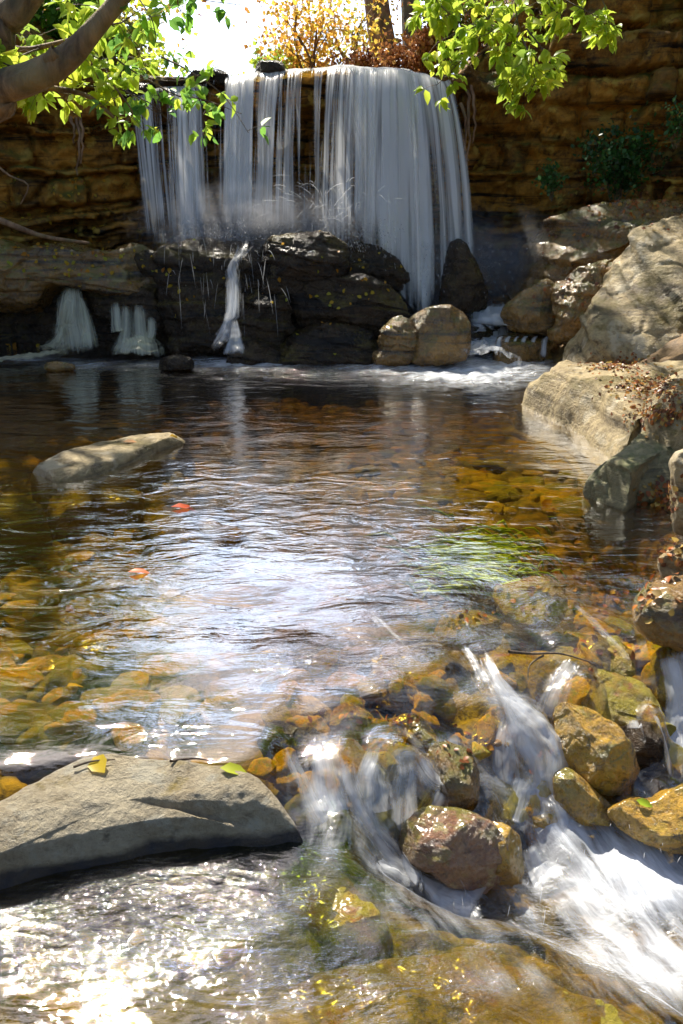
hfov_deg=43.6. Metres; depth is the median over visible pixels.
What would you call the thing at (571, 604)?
river stone
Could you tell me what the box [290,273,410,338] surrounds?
boulder
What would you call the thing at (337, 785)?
river stone
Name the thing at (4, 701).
river stone
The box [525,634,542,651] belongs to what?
river stone
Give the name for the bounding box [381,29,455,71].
shrub
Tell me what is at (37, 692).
river stone
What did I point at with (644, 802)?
fallen leaf
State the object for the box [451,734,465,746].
river stone
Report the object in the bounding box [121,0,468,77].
sky
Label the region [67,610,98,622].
river stone
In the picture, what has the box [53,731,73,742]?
river stone
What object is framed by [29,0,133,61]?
shrub
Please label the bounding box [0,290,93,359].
waterfall
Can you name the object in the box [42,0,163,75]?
shrub
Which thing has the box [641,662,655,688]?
river stone
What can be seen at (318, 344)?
boulder
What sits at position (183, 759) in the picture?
twig
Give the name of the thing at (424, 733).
rock
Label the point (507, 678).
river stone
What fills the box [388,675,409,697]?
river stone
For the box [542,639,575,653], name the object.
river stone
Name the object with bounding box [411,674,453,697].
river stone
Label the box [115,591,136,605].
river stone
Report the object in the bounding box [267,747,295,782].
river stone
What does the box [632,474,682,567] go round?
fallen leaves
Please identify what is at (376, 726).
river stone
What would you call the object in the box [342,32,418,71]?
shrub
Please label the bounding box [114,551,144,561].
river stone
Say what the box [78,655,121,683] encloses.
river stone
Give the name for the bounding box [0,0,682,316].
cliff
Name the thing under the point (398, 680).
river stone
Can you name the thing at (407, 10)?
tree
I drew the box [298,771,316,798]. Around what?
river stone
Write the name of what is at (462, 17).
shrub
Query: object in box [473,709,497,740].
river stone
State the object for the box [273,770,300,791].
river stone
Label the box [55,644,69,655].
river stone
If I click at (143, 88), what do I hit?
stone
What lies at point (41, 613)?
river stone
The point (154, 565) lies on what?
river stone
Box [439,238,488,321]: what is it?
boulder
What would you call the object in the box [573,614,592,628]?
river stone
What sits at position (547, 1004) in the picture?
mossy slab
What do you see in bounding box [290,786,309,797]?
river stone
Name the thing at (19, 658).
river stone
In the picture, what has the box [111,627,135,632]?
river stone
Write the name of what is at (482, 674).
cascade chute
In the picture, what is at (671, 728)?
river stone
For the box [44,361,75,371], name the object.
stone
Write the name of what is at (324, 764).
cascade chute
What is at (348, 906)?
mossy slab
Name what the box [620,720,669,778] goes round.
rock
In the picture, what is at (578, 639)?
river stone
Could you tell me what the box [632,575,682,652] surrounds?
rock
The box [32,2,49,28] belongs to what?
shrub
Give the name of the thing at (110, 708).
river stone
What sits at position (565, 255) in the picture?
boulder
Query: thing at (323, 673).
river stone
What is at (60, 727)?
river stone
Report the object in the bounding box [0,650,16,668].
river stone
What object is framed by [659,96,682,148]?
shrub
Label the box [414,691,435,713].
river stone
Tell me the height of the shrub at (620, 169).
0.901 m
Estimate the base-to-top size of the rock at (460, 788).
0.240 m
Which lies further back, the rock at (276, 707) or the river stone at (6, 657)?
the river stone at (6, 657)
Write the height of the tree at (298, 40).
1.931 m
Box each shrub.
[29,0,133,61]
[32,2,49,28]
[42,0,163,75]
[116,45,175,76]
[249,38,297,77]
[285,39,334,77]
[319,47,379,75]
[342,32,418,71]
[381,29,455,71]
[402,0,446,73]
[420,0,495,73]
[458,0,510,53]
[531,157,569,200]
[570,100,674,200]
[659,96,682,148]
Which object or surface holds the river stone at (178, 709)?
on the river bed
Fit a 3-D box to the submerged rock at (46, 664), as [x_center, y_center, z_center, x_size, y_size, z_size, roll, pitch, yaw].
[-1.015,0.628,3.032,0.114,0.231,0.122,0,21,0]
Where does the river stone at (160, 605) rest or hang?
on the river bed
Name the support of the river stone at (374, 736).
on the river bed
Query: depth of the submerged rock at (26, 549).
4.08 m
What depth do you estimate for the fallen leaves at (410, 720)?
2.66 m
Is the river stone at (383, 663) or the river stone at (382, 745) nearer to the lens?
the river stone at (382, 745)
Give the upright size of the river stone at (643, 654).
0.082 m
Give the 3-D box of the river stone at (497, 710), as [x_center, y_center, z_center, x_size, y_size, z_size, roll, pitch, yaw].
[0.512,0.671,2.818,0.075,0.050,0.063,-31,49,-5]
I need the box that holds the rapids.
[470,303,507,355]
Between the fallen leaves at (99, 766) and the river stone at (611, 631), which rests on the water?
the fallen leaves at (99, 766)
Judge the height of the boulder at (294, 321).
1.338 m
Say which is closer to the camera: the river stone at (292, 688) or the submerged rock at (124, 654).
the river stone at (292, 688)
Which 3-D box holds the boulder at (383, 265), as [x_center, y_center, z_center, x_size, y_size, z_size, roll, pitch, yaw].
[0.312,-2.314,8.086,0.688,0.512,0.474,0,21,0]
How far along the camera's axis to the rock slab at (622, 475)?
4.20 m
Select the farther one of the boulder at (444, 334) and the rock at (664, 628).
the boulder at (444, 334)
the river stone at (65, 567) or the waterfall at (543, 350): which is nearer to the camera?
the river stone at (65, 567)
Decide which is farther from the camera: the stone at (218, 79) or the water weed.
the stone at (218, 79)
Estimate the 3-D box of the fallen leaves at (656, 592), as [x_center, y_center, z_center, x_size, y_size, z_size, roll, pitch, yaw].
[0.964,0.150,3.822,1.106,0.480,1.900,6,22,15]
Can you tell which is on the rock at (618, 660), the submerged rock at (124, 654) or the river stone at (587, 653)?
the river stone at (587, 653)
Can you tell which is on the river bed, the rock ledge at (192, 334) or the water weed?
the water weed
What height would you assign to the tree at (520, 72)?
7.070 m
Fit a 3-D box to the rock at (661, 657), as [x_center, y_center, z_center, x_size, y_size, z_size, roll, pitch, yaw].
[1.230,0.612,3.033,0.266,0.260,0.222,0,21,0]
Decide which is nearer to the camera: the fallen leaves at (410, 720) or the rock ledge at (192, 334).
the fallen leaves at (410, 720)
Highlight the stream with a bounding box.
[118,69,349,97]
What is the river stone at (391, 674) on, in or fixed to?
on the rock at (388, 702)
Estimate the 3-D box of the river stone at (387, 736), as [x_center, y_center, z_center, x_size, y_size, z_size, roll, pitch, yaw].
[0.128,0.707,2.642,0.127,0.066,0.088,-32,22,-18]
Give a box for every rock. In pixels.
[0,495,51,564]
[32,432,187,500]
[37,656,68,699]
[46,489,96,539]
[70,629,137,689]
[91,487,145,527]
[250,653,291,675]
[256,720,329,773]
[260,690,333,738]
[315,735,373,813]
[329,701,373,740]
[362,713,438,757]
[366,654,429,712]
[397,805,507,894]
[398,771,433,801]
[403,675,428,705]
[425,741,479,810]
[434,610,502,654]
[470,651,664,726]
[471,716,526,795]
[492,576,567,632]
[492,821,524,889]
[521,795,570,860]
[552,767,612,830]
[553,702,639,795]
[575,634,635,676]
[607,783,682,854]
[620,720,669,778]
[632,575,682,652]
[650,647,682,717]
[657,544,682,578]
[668,449,682,535]
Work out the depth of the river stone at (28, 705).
2.75 m
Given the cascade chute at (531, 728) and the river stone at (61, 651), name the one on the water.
the cascade chute at (531, 728)
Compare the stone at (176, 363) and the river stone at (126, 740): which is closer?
the river stone at (126, 740)
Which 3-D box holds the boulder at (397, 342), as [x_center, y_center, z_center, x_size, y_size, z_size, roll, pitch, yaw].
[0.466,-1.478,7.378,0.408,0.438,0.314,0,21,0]
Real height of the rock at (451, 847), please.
0.228 m
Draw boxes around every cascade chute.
[309,751,405,877]
[372,760,443,825]
[402,779,560,917]
[447,660,570,822]
[465,648,486,680]
[630,653,682,774]
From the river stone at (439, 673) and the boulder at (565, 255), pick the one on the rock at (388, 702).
the river stone at (439, 673)
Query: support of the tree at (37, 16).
on the ground
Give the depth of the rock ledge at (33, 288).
7.66 m
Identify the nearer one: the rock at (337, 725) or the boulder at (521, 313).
the rock at (337, 725)
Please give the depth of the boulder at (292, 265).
7.50 m
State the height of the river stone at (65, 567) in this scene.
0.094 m
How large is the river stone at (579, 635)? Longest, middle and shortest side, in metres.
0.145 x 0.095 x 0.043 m
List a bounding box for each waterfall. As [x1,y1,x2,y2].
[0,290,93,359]
[114,305,156,354]
[133,65,472,308]
[217,249,243,351]
[496,336,547,355]
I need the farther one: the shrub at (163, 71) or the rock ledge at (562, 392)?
the shrub at (163, 71)
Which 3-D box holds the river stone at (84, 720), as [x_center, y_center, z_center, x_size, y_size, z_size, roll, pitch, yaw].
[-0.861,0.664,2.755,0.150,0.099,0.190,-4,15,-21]
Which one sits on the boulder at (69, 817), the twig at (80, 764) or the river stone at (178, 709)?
the twig at (80, 764)
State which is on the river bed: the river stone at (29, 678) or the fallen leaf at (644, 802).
the river stone at (29, 678)
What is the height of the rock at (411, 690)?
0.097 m
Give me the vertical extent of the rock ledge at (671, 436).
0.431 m
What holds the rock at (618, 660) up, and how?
on the river bed
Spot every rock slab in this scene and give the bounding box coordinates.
[550,215,682,369]
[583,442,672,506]
[591,431,675,511]
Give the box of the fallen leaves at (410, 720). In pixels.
[308,570,659,778]
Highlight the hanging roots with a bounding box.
[69,85,476,175]
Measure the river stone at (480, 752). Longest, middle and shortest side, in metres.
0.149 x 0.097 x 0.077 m
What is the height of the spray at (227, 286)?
0.938 m
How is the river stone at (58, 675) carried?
on the river bed
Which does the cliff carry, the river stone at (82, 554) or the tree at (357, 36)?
the tree at (357, 36)
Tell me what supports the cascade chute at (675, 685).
on the water
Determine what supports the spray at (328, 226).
on the rock ledge at (192, 334)
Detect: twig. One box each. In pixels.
[73,759,114,767]
[169,757,215,762]
[508,650,590,662]
[527,655,543,679]
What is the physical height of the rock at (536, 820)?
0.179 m
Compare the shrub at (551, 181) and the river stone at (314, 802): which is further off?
the shrub at (551, 181)
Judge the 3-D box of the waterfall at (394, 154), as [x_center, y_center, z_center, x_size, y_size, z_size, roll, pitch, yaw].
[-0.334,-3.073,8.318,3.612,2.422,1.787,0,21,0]
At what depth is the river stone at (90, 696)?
2.82 m
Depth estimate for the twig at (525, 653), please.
2.96 m
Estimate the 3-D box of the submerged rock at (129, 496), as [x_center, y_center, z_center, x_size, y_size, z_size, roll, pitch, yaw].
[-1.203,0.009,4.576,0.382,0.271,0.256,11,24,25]
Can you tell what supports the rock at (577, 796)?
on the river bed
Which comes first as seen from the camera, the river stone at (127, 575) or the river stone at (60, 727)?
the river stone at (60, 727)
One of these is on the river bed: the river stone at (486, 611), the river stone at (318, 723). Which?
the river stone at (486, 611)
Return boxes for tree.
[0,0,271,148]
[35,0,65,18]
[121,0,210,76]
[222,0,375,77]
[264,0,411,64]
[364,0,396,66]
[401,0,421,48]
[404,0,622,120]
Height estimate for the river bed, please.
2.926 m
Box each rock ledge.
[0,239,156,313]
[0,289,168,367]
[152,236,262,363]
[407,321,517,380]
[490,332,557,386]
[521,360,682,474]
[639,370,682,450]
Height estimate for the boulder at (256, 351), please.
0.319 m
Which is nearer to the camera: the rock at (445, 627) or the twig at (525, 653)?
the twig at (525, 653)
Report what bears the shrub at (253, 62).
on the ground
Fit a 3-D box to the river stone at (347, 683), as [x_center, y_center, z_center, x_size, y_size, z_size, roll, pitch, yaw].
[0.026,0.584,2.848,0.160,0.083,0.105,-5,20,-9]
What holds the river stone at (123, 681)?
on the river bed
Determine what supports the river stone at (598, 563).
on the river bed
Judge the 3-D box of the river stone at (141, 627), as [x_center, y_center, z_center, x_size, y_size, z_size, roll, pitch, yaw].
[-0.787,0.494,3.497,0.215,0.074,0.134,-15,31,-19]
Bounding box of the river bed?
[0,306,682,1023]
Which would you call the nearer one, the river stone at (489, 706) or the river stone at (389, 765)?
the river stone at (389, 765)
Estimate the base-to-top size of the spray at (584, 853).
0.488 m
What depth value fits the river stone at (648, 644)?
3.38 m
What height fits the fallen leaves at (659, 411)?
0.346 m
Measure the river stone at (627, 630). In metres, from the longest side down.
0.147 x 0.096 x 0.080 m
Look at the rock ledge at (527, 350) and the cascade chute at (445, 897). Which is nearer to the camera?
the cascade chute at (445, 897)
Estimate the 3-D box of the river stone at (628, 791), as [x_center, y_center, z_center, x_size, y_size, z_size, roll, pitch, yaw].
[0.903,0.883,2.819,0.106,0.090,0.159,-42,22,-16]
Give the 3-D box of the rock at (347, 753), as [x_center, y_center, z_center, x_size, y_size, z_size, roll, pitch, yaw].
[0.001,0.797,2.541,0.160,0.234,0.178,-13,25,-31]
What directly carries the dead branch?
on the rock ledge at (33, 288)
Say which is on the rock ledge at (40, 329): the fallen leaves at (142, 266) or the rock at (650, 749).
the fallen leaves at (142, 266)
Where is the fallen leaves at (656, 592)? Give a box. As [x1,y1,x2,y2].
[431,510,681,673]
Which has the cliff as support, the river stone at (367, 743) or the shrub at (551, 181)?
the shrub at (551, 181)
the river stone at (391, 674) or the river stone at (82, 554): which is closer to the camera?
the river stone at (391, 674)
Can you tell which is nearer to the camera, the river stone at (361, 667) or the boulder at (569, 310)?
the river stone at (361, 667)
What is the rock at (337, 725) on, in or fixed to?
in the water
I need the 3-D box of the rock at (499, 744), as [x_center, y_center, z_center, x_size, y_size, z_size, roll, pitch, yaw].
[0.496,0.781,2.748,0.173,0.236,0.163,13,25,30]
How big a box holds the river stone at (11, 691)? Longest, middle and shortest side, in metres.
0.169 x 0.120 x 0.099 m
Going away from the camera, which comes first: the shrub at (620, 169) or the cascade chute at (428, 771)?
the cascade chute at (428, 771)
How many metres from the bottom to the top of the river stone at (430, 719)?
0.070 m
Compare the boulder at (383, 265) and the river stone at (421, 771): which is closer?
the river stone at (421, 771)
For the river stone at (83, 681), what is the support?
on the river bed
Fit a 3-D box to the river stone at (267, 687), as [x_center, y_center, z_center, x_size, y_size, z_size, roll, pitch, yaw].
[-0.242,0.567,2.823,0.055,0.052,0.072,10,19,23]
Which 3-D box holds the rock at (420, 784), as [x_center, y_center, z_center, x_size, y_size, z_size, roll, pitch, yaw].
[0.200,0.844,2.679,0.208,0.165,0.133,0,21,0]
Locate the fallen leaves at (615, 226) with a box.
[500,158,682,327]
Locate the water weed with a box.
[392,507,565,602]
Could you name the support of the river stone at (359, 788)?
on the river bed
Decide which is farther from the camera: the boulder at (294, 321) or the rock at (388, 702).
the boulder at (294, 321)
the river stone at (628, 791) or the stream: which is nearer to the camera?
the river stone at (628, 791)
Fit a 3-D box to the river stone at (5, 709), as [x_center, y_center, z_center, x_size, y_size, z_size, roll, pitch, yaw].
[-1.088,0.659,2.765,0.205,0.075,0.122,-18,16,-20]
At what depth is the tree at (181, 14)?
25.38 m
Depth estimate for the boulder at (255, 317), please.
7.55 m
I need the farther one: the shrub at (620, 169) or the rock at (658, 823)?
the shrub at (620, 169)
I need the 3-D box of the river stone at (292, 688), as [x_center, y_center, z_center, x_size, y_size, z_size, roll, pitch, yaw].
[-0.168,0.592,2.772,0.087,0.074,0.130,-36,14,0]
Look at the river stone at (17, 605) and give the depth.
3.65 m
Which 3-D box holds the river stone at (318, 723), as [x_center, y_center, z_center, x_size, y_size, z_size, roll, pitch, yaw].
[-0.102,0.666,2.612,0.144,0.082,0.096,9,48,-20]
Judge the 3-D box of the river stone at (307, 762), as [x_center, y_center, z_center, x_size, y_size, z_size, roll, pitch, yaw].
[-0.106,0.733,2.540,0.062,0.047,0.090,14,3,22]
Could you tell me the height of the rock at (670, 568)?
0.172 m
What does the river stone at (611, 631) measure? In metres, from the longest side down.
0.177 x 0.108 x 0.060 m
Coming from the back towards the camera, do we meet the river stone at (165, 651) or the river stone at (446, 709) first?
the river stone at (165, 651)
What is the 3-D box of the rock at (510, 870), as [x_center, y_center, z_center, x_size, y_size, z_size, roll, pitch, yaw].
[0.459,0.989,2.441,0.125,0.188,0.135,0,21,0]
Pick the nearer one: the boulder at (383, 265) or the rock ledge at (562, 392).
the rock ledge at (562, 392)
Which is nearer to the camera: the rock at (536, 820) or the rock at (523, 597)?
the rock at (536, 820)
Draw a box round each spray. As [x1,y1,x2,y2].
[164,232,290,333]
[234,175,399,252]
[427,765,679,919]
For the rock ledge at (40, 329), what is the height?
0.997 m
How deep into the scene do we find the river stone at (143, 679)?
2.92 m
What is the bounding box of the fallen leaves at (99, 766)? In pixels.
[22,434,547,772]
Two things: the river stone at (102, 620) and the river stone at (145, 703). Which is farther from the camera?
the river stone at (102, 620)
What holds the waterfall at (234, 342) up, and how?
on the water
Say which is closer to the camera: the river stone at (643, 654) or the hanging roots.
the river stone at (643, 654)
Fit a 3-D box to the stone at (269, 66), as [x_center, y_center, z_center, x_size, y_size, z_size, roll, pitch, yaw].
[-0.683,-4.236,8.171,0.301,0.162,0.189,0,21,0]
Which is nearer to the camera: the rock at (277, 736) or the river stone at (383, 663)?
the rock at (277, 736)
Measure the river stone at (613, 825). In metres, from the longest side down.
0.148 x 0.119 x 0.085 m
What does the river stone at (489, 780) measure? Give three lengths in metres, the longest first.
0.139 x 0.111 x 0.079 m
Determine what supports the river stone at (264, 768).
in the water
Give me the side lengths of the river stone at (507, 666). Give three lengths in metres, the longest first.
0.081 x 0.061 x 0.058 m
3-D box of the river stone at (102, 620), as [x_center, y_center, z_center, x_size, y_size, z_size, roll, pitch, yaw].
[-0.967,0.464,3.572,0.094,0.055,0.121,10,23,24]
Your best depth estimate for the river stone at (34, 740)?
2.61 m
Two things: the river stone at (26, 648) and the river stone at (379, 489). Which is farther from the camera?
the river stone at (379, 489)
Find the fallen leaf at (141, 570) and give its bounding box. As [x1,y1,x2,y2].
[129,568,149,573]
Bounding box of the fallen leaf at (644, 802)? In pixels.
[637,798,651,806]
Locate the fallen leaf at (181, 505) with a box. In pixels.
[171,503,189,508]
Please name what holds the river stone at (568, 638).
on the river bed
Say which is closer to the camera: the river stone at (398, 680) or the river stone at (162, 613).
the river stone at (398, 680)
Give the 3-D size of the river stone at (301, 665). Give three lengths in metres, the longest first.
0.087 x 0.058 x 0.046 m
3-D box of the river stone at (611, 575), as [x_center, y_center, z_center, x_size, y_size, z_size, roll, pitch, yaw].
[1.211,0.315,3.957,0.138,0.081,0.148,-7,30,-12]
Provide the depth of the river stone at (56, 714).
2.72 m
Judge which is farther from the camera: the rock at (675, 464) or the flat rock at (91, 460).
the flat rock at (91, 460)
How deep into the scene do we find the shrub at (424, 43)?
8.96 m
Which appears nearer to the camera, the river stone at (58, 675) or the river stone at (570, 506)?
the river stone at (58, 675)
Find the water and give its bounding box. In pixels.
[0,344,682,1021]
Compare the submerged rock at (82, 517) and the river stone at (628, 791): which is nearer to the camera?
the river stone at (628, 791)
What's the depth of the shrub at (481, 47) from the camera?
9.17 m
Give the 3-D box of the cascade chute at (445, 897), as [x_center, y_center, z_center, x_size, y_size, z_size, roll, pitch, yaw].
[0.435,0.981,2.437,0.596,0.182,0.319,-18,28,-38]
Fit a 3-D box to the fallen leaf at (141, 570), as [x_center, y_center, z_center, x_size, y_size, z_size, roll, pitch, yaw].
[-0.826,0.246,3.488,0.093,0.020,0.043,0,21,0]
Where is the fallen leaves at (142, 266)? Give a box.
[2,168,401,354]
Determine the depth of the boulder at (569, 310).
7.32 m
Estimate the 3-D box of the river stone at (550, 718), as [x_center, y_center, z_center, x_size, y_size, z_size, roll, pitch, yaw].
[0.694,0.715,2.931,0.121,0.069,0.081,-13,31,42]
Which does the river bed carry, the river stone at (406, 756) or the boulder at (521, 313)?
the river stone at (406, 756)
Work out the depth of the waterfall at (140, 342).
7.65 m
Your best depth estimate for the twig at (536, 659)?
2.92 m
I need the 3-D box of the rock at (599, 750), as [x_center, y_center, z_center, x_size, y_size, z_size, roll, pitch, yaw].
[0.817,0.753,2.699,0.288,0.290,0.207,0,21,0]
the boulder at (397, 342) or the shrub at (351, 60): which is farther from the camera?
the shrub at (351, 60)
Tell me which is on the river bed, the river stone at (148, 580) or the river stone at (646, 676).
the river stone at (148, 580)
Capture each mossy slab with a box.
[239,951,648,1023]
[332,887,389,957]
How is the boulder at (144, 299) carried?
on the rock ledge at (33, 288)
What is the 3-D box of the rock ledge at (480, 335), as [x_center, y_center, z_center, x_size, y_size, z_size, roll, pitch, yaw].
[1.428,-1.678,8.511,1.108,0.577,2.207,15,26,33]
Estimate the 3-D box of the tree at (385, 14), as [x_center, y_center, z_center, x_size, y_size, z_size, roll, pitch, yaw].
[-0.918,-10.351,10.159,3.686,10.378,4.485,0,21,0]
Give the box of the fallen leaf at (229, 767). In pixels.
[220,762,246,774]
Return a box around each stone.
[0,592,13,601]
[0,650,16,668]
[0,667,44,691]
[0,681,26,701]
[0,698,10,704]
[0,699,34,716]
[0,707,52,753]
[0,966,9,972]
[1,600,38,612]
[1,648,24,664]
[3,612,23,627]
[4,608,14,615]
[5,640,33,664]
[13,704,58,754]
[17,702,56,709]
[22,655,61,668]
[25,680,46,700]
[32,605,54,617]
[42,686,77,705]
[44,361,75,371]
[44,655,72,691]
[44,717,92,744]
[47,701,98,721]
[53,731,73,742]
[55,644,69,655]
[57,701,97,737]
[59,555,74,572]
[66,552,94,564]
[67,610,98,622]
[70,654,100,689]
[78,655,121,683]
[79,687,117,703]
[92,688,138,721]
[96,617,114,625]
[110,674,154,690]
[111,580,152,590]
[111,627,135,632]
[111,722,147,751]
[112,563,135,581]
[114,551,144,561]
[114,689,161,720]
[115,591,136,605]
[119,671,150,689]
[122,82,156,102]
[128,611,156,620]
[135,617,161,631]
[140,573,154,582]
[141,599,165,614]
[142,652,198,678]
[143,550,163,566]
[151,648,178,656]
[159,354,194,371]
[159,605,176,616]
[159,685,200,709]
[160,697,189,725]
[165,993,182,1002]
[187,69,228,86]
[247,757,276,779]
[255,60,285,76]
[259,675,277,692]
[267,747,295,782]
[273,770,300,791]
[278,679,302,704]
[285,793,312,805]
[286,715,330,737]
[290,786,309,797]
[293,663,309,667]
[298,755,314,767]
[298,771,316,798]
[308,660,339,677]
[311,797,320,807]
[316,772,340,799]
[325,672,371,697]
[340,693,362,707]
[344,776,371,809]
[356,659,371,675]
[357,680,382,701]
[358,740,380,751]
[364,751,402,781]
[367,718,388,738]
[367,727,396,740]
[368,485,395,492]
[368,723,390,740]
[368,738,391,750]
[380,660,390,667]
[381,789,407,828]
[383,670,405,682]
[386,740,421,772]
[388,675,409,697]
[394,678,405,691]
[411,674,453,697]
[411,709,439,730]
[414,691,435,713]
[417,759,427,776]
[428,669,446,679]
[433,697,457,721]
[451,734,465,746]
[465,739,491,763]
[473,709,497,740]
[477,762,492,782]
[477,765,489,784]
[480,609,493,616]
[484,704,502,713]
[485,706,505,719]
[492,671,516,690]
[494,660,514,673]
[508,672,527,694]
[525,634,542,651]
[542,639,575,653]
[543,714,554,727]
[548,676,590,710]
[559,497,587,509]
[560,632,576,647]
[564,631,589,639]
[568,600,575,608]
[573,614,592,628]
[574,631,600,647]
[578,641,603,668]
[582,618,615,635]
[586,567,615,581]
[591,591,605,603]
[597,555,617,565]
[604,616,634,636]
[604,797,619,830]
[621,786,630,794]
[630,645,654,668]
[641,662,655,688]
[644,641,652,647]
[651,644,661,650]
[657,722,675,738]
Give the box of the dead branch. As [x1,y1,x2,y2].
[0,167,89,243]
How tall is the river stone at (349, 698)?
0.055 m
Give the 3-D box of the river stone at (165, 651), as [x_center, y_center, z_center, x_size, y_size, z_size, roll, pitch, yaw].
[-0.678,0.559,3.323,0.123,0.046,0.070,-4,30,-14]
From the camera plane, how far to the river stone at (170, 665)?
3.02 m
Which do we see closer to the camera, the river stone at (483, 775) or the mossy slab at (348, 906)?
the mossy slab at (348, 906)
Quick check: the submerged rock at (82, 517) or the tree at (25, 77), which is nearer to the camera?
the tree at (25, 77)
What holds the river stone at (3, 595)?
on the river bed
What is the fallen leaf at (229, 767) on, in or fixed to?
on the boulder at (69, 817)
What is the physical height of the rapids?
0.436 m
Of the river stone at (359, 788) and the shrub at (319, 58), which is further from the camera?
the shrub at (319, 58)
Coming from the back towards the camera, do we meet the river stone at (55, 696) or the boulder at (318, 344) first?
the boulder at (318, 344)
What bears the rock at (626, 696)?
on the river bed
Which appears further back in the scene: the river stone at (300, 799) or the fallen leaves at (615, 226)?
the fallen leaves at (615, 226)
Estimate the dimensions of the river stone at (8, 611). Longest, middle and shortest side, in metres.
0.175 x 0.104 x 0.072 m
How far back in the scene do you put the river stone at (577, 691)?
2.89 m
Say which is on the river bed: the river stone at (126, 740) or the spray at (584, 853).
the river stone at (126, 740)
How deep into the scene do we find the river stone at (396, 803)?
2.48 m
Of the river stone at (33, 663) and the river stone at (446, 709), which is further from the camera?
the river stone at (33, 663)
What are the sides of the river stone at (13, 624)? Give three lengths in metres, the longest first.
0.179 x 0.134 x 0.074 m
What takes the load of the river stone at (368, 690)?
in the water
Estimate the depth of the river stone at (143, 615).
3.56 m
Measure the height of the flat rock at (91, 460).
0.331 m
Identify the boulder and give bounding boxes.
[0,753,302,889]
[86,284,164,329]
[134,249,157,276]
[226,338,280,365]
[230,287,296,345]
[258,234,396,369]
[259,230,350,296]
[278,321,379,368]
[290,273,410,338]
[346,239,410,291]
[372,315,417,366]
[410,304,470,366]
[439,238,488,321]
[500,279,554,333]
[507,198,682,299]
[547,258,614,345]
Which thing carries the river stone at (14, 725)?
on the river bed
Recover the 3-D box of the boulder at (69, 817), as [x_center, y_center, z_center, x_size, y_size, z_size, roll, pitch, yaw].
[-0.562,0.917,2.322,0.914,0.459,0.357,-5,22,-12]
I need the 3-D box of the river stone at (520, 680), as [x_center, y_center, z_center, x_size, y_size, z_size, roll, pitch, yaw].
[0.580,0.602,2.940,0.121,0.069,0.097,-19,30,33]
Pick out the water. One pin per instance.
(314, 576)
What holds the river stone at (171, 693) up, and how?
on the river bed
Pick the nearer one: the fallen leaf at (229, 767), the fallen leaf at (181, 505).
the fallen leaf at (229, 767)
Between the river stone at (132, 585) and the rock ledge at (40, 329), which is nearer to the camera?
the river stone at (132, 585)
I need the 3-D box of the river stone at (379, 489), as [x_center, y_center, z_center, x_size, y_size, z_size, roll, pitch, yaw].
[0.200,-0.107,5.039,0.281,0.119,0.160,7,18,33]
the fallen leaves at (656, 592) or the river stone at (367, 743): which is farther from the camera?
the fallen leaves at (656, 592)
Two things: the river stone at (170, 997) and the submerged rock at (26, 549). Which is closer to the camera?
the river stone at (170, 997)
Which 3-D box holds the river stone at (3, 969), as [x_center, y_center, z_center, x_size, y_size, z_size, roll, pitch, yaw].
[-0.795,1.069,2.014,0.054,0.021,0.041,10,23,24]
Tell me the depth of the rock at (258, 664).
2.96 m
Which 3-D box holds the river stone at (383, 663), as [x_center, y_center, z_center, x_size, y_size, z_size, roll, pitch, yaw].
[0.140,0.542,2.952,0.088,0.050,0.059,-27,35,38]
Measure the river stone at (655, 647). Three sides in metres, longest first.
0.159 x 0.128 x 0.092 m
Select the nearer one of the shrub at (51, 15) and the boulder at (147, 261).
the boulder at (147, 261)
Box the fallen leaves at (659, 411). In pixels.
[568,351,682,439]

